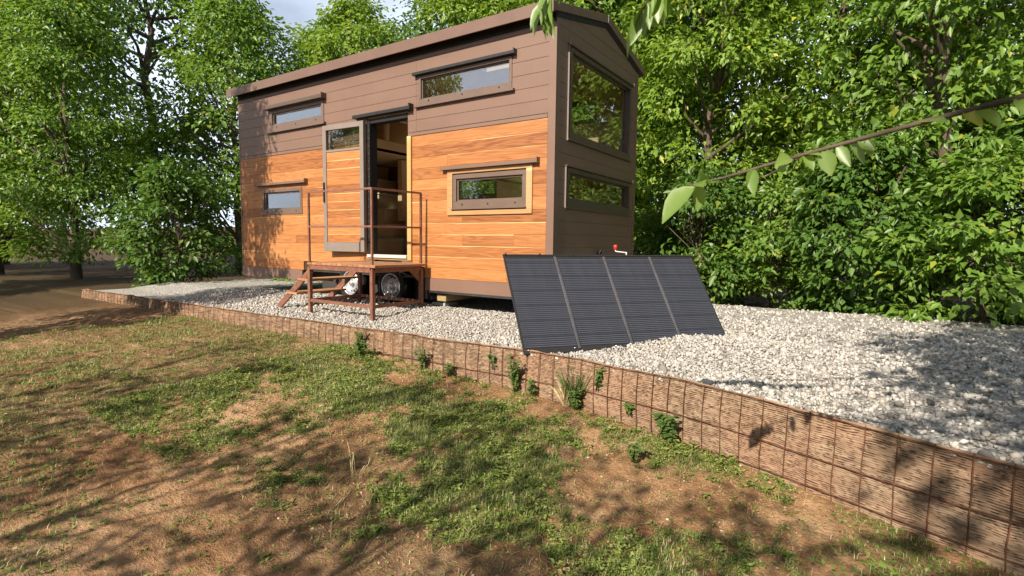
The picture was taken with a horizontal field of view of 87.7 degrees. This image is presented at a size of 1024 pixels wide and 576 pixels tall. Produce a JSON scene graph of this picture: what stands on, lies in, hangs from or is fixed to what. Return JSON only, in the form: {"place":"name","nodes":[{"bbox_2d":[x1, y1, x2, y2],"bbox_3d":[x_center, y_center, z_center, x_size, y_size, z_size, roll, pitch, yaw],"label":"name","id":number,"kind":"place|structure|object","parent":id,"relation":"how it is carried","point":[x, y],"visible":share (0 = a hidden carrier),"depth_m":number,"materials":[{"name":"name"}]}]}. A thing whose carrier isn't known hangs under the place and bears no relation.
{"place":"outdoors","nodes":[
{"label":"outdoors","id":0,"kind":"place"},
{"bbox_2d":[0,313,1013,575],"bbox_3d":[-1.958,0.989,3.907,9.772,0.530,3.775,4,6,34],"label":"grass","id":1,"kind":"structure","parent":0,"point":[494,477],"depth_m":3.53,"materials":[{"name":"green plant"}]},
{"bbox_2d":[0,223,1023,575],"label":"ground","id":2,"kind":"structure","parent":0,"point":[38,297],"depth_m":3.13,"materials":[{"name":"soil"}]},
{"bbox_2d":[0,63,8,102],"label":"broadleaf tree","id":3,"kind":"object","parent":2,"relation":"on","point":[4,83],"visible":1,"depth_m":6.55,"materials":[{"name":"green plant"}]},
{"bbox_2d":[0,3,118,264],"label":"broadleaf tree","id":4,"kind":"object","parent":2,"relation":"on","point":[8,238],"visible":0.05,"depth_m":19.97,"materials":[{"name":"green plant"}]},
{"bbox_2d":[0,0,129,274],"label":"broadleaf tree","id":5,"kind":"object","parent":2,"relation":"on","point":[2,140],"visible":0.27,"depth_m":14.48,"materials":[{"name":"green plant"}]},
{"bbox_2d":[0,0,176,279],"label":"broadleaf tree","id":6,"kind":"object","parent":2,"relation":"on","point":[84,20],"visible":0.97,"depth_m":12.82,"materials":[{"name":"green plant"}]},
{"bbox_2d":[14,0,270,266],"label":"broadleaf tree","id":7,"kind":"object","parent":2,"relation":"on","point":[144,85],"visible":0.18,"depth_m":17.68,"materials":[{"name":"green plant"}]},
{"bbox_2d":[90,152,242,286],"bbox_3d":[-7.237,-1.273,11.514,3.024,3.240,2.690,-2,5,-25],"label":"shrub","id":8,"kind":"object","parent":2,"relation":"on","point":[158,188],"visible":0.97,"depth_m":11.27,"materials":[{"name":"green plant"}]},
{"bbox_2d":[120,0,308,273],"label":"broadleaf tree","id":9,"kind":"object","parent":2,"relation":"on","point":[235,22],"visible":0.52,"depth_m":15.44,"materials":[{"name":"green plant"}]},
{"bbox_2d":[272,278,321,282],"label":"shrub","id":10,"kind":"object","parent":2,"relation":"on","point":[277,279],"visible":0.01,"depth_m":11.93,"materials":[{"name":"green plant"}]},
{"bbox_2d":[265,18,363,72],"bbox_3d":[-6.961,-5.661,21.774,6.366,10.332,6.868,2,5,9],"label":"broadleaf tree","id":11,"kind":"object","parent":2,"relation":"on","point":[302,40],"visible":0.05,"depth_m":20.75,"materials":[{"name":"green plant"}]},
{"bbox_2d":[267,0,398,77],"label":"broadleaf tree","id":12,"kind":"object","parent":2,"relation":"on","point":[345,16],"visible":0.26,"depth_m":16.97,"materials":[{"name":"green plant"}]},
{"bbox_2d":[347,442,369,480],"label":"dry stalks","id":13,"kind":"object","parent":2,"relation":"on","point":[352,472],"visible":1,"depth_m":3.20,"materials":[{"name":"plant"}]},
{"bbox_2d":[354,329,365,345],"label":"weed","id":14,"kind":"object","parent":2,"relation":"on","point":[359,336],"visible":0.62,"depth_m":5.74,"materials":[{"name":"green plant"}]},
{"bbox_2d":[353,337,369,356],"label":"weed","id":15,"kind":"object","parent":2,"relation":"on","point":[360,347],"visible":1,"depth_m":5.51,"materials":[{"name":"green plant"}]},
{"bbox_2d":[413,348,430,369],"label":"weed","id":16,"kind":"object","parent":2,"relation":"on","point":[421,363],"visible":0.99,"depth_m":5.28,"materials":[{"name":"green plant"}]},
{"bbox_2d":[369,0,494,194],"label":"broadleaf tree","id":17,"kind":"object","parent":2,"relation":"on","point":[407,32],"visible":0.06,"depth_m":17.25,"materials":[{"name":"green plant"}]},
{"bbox_2d":[444,361,454,376],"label":"weed","id":18,"kind":"object","parent":2,"relation":"on","point":[449,369],"visible":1,"depth_m":5.11,"materials":[{"name":"green plant"}]},
{"bbox_2d":[411,0,530,194],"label":"broadleaf tree","id":19,"kind":"object","parent":2,"relation":"on","point":[458,9],"visible":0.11,"depth_m":15.08,"materials":[{"name":"green plant"}]},
{"bbox_2d":[506,354,521,391],"bbox_3d":[0.009,0.763,4.718,0.167,0.337,0.206,2,5,9],"label":"weed","id":20,"kind":"object","parent":2,"relation":"on","point":[514,376],"visible":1,"depth_m":4.71,"materials":[{"name":"green plant"}]},
{"bbox_2d":[526,378,537,396],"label":"weed","id":21,"kind":"object","parent":2,"relation":"on","point":[531,384],"visible":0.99,"depth_m":4.63,"materials":[{"name":"green plant"}]},
{"bbox_2d":[81,289,1023,575],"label":"retaining wall","id":22,"kind":"structure","parent":2,"relation":"on","point":[965,503],"depth_m":3.20,"materials":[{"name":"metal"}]},
{"bbox_2d":[487,351,495,369],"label":"weed","id":23,"kind":"object","parent":22,"relation":"attached to","point":[493,356],"visible":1,"depth_m":4.90,"materials":[{"name":"green plant"}]},
{"bbox_2d":[593,365,605,390],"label":"weed","id":24,"kind":"object","parent":22,"relation":"attached to","point":[599,379],"visible":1,"depth_m":4.22,"materials":[{"name":"green plant"}]},
{"bbox_2d":[622,401,635,414],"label":"weed","id":25,"kind":"object","parent":22,"relation":"attached to","point":[627,408],"visible":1,"depth_m":4.03,"materials":[{"name":"green plant"}]},
{"bbox_2d":[552,378,579,406],"bbox_3d":[0.409,0.852,4.354,0.332,0.283,0.150,4,6,34],"label":"weed","id":26,"kind":"object","parent":2,"relation":"on","point":[564,399],"visible":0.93,"depth_m":4.39,"materials":[{"name":"plant"}]},
{"bbox_2d":[465,0,669,216],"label":"broadleaf tree","id":27,"kind":"object","parent":2,"relation":"on","point":[523,5],"visible":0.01,"depth_m":15.04,"materials":[{"name":"green plant"}]},
{"bbox_2d":[554,364,592,408],"bbox_3d":[0.473,0.784,4.311,0.371,0.432,0.151,4,6,34],"label":"weed","id":28,"kind":"object","parent":2,"relation":"on","point":[577,387],"visible":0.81,"depth_m":4.33,"materials":[{"name":"green plant"}]},
{"bbox_2d":[568,390,583,409],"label":"weed","id":29,"kind":"object","parent":2,"relation":"on","point":[575,404],"visible":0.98,"depth_m":4.32,"materials":[{"name":"green plant"}]},
{"bbox_2d":[476,0,732,254],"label":"broadleaf tree","id":30,"kind":"object","parent":2,"relation":"on","point":[613,7],"visible":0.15,"depth_m":11.93,"materials":[{"name":"green plant"}]},
{"bbox_2d":[621,439,644,463],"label":"weed","id":31,"kind":"object","parent":2,"relation":"on","point":[633,452],"visible":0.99,"depth_m":3.48,"materials":[{"name":"green plant"}]},
{"bbox_2d":[577,0,735,254],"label":"broadleaf tree","id":32,"kind":"object","parent":2,"relation":"on","point":[676,74],"visible":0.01,"depth_m":16.62,"materials":[{"name":"green plant"}]},
{"bbox_2d":[651,412,680,443],"bbox_3d":[1.065,0.983,3.711,0.212,0.230,0.173,4,6,34],"label":"weed","id":33,"kind":"object","parent":2,"relation":"on","point":[667,429],"visible":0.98,"depth_m":3.70,"materials":[{"name":"green plant"}]},
{"bbox_2d":[633,158,769,305],"bbox_3d":[3.326,-0.859,9.608,2.445,2.945,2.749,2,5,11],"label":"shrub","id":34,"kind":"object","parent":2,"relation":"on","point":[710,212],"visible":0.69,"depth_m":9.13,"materials":[{"name":"green plant"}]},
{"bbox_2d":[635,0,830,208],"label":"broadleaf tree","id":35,"kind":"object","parent":2,"relation":"on","point":[710,15],"visible":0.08,"depth_m":13.37,"materials":[{"name":"green plant"}]},
{"bbox_2d":[611,0,871,295],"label":"broadleaf tree","id":36,"kind":"object","parent":2,"relation":"on","point":[725,51],"visible":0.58,"depth_m":10.26,"materials":[{"name":"green plant"}]},
{"bbox_2d":[530,0,1023,223],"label":"young tree","id":37,"kind":"object","parent":2,"relation":"on","point":[655,12],"visible":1,"depth_m":1.56,"materials":[{"name":"green plant"}]},
{"bbox_2d":[692,177,862,312],"bbox_3d":[4.466,-0.577,8.955,2.918,2.582,2.653,2,5,9],"label":"shrub","id":38,"kind":"object","parent":2,"relation":"on","point":[775,201],"visible":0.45,"depth_m":8.71,"materials":[{"name":"green plant"}]},
{"bbox_2d":[701,0,1023,297],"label":"broadleaf tree","id":39,"kind":"object","parent":2,"relation":"on","point":[816,119],"visible":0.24,"depth_m":9.87,"materials":[{"name":"green plant"}]},
{"bbox_2d":[763,121,981,317],"bbox_3d":[5.229,-0.813,7.955,2.690,3.240,3.024,4,6,36],"label":"shrub","id":40,"kind":"object","parent":2,"relation":"on","point":[850,183],"visible":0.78,"depth_m":7.55,"materials":[{"name":"green plant"}]},
{"bbox_2d":[775,0,1023,314],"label":"broadleaf tree","id":41,"kind":"object","parent":2,"relation":"on","point":[943,135],"visible":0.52,"depth_m":8.22,"materials":[{"name":"green plant"}]},
{"bbox_2d":[811,0,1023,282],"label":"broadleaf tree","id":42,"kind":"object","parent":2,"relation":"on","point":[980,20],"visible":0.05,"depth_m":11.30,"materials":[{"name":"green plant"}]},
{"bbox_2d":[851,137,1023,327],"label":"shrub","id":43,"kind":"object","parent":2,"relation":"on","point":[988,179],"visible":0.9,"depth_m":6.59,"materials":[{"name":"green plant"}]},
{"bbox_2d":[909,0,1023,206],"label":"broadleaf tree","id":44,"kind":"object","parent":2,"relation":"on","point":[964,128],"visible":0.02,"depth_m":10.20,"materials":[{"name":"green plant"}]},
{"bbox_2d":[924,106,1023,324],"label":"shrub","id":45,"kind":"object","parent":2,"relation":"on","point":[1018,131],"visible":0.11,"depth_m":7.23,"materials":[{"name":"green plant"}]},
{"bbox_2d":[2,0,1021,228],"label":"sky","id":46,"kind":"structure","parent":0,"point":[299,11],"materials":[{"name":"white"}]},
{"bbox_2d":[96,278,1023,469],"bbox_3d":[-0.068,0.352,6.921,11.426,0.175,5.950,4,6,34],"label":"gravel","id":47,"kind":"structure","parent":0,"point":[764,343],"depth_m":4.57,"materials":[{"name":"grey gravel"}]},
{"bbox_2d":[277,187,426,320],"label":"entry deck","id":48,"kind":"structure","parent":47,"relation":"on","point":[372,267],"depth_m":7.13,"materials":[{"name":"brown stained wood"}]},
{"bbox_2d":[226,0,644,302],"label":"tiny house","id":49,"kind":"structure","parent":47,"relation":"on","point":[437,119],"depth_m":7.40,"materials":[{"name":"brown wood"}]},
{"bbox_2d":[254,178,307,214],"bbox_3d":[-3.918,-1.542,9.111,1.456,0.564,0.174,4,6,34],"label":"window","id":50,"kind":"structure","parent":49,"relation":"in","point":[266,210],"depth_m":9.10,"materials":[{"name":"brown wood"}]},
{"bbox_2d":[262,92,325,133],"bbox_3d":[-3.541,-2.836,8.738,1.586,0.464,0.204,4,6,34],"label":"window","id":51,"kind":"structure","parent":49,"relation":"in","point":[313,101],"depth_m":8.69,"materials":[{"name":"brown wood"}]},
{"bbox_2d":[322,120,366,251],"bbox_3d":[-2.535,-1.504,8.037,0.860,1.905,0.085,4,6,30],"label":"door","id":52,"kind":"structure","parent":49,"relation":"in","point":[345,168],"depth_m":8.02,"materials":[{"name":"orange wood"}]},
{"bbox_2d":[352,103,412,262],"bbox_3d":[-1.826,-1.432,7.716,1.168,2.235,0.230,4,6,34],"label":"doorway","id":53,"kind":"structure","parent":49,"relation":"in","point":[372,124],"depth_m":7.71,"materials":[{"name":"black"}]},
{"bbox_2d":[437,294,477,300],"bbox_3d":[-0.760,0.115,7.656,0.160,0.086,0.750,4,6,34],"label":"timber block","id":54,"kind":"object","parent":49,"relation":"attached to","point":[446,297],"depth_m":7.41,"materials":[{"name":"beige wood"}]},
{"bbox_2d":[412,47,516,107],"bbox_3d":[-0.621,-2.632,6.793,1.656,0.476,0.174,4,6,34],"label":"window","id":55,"kind":"structure","parent":49,"relation":"in","point":[498,60],"depth_m":6.73,"materials":[{"name":"brown wood"}]},
{"bbox_2d":[462,180,496,198],"bbox_3d":[-0.739,-1.841,9.890,1.220,0.390,0.112,4,6,34],"label":"window","id":56,"kind":"structure","parent":49,"relation":"in","point":[477,196],"depth_m":9.74,"materials":[{"name":"brown metal"}]},
{"bbox_2d":[440,156,539,214],"bbox_3d":[-0.290,-1.246,6.674,1.496,0.649,0.174,4,6,34],"label":"window","id":57,"kind":"structure","parent":49,"relation":"in","point":[454,182],"depth_m":6.62,"materials":[{"name":"beige wood"}]},
{"bbox_2d":[572,99,596,124],"bbox_3d":[1.081,-2.801,8.583,0.680,0.370,0.112,4,6,34],"label":"window","id":58,"kind":"structure","parent":49,"relation":"in","point":[592,101],"depth_m":8.46,"materials":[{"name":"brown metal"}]},
{"bbox_2d":[564,165,633,216],"bbox_3d":[1.185,-1.285,7.227,0.139,0.535,2.096,4,6,34],"label":"window","id":59,"kind":"structure","parent":49,"relation":"in","point":[576,204],"depth_m":7.13,"materials":[{"name":"brown wood"}]},
{"bbox_2d":[568,42,634,161],"bbox_3d":[1.185,-2.384,7.113,0.139,1.134,2.006,4,6,34],"label":"window","id":60,"kind":"structure","parent":49,"relation":"in","point":[577,54],"depth_m":7.14,"materials":[{"name":"brown wood"}]},
{"bbox_2d":[432,301,457,305],"bbox_3d":[-0.964,0.223,7.687,0.280,0.050,0.240,3,5,28],"label":"concrete paver","id":61,"kind":"object","parent":47,"relation":"on","point":[447,303],"visible":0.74,"depth_m":7.60,"materials":[{"name":"grey concrete"}]},
{"bbox_2d":[503,253,724,354],"bbox_3d":[0.968,0.283,5.568,2.198,1.110,0.678,-1,-33,-18],"label":"folding solar panel","id":62,"kind":"object","parent":47,"relation":"on","point":[572,302],"visible":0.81,"depth_m":5.27,"materials":[{"name":"photovoltaic cells"},{"name":"plastic"},{"name":"metal"}]}
]}

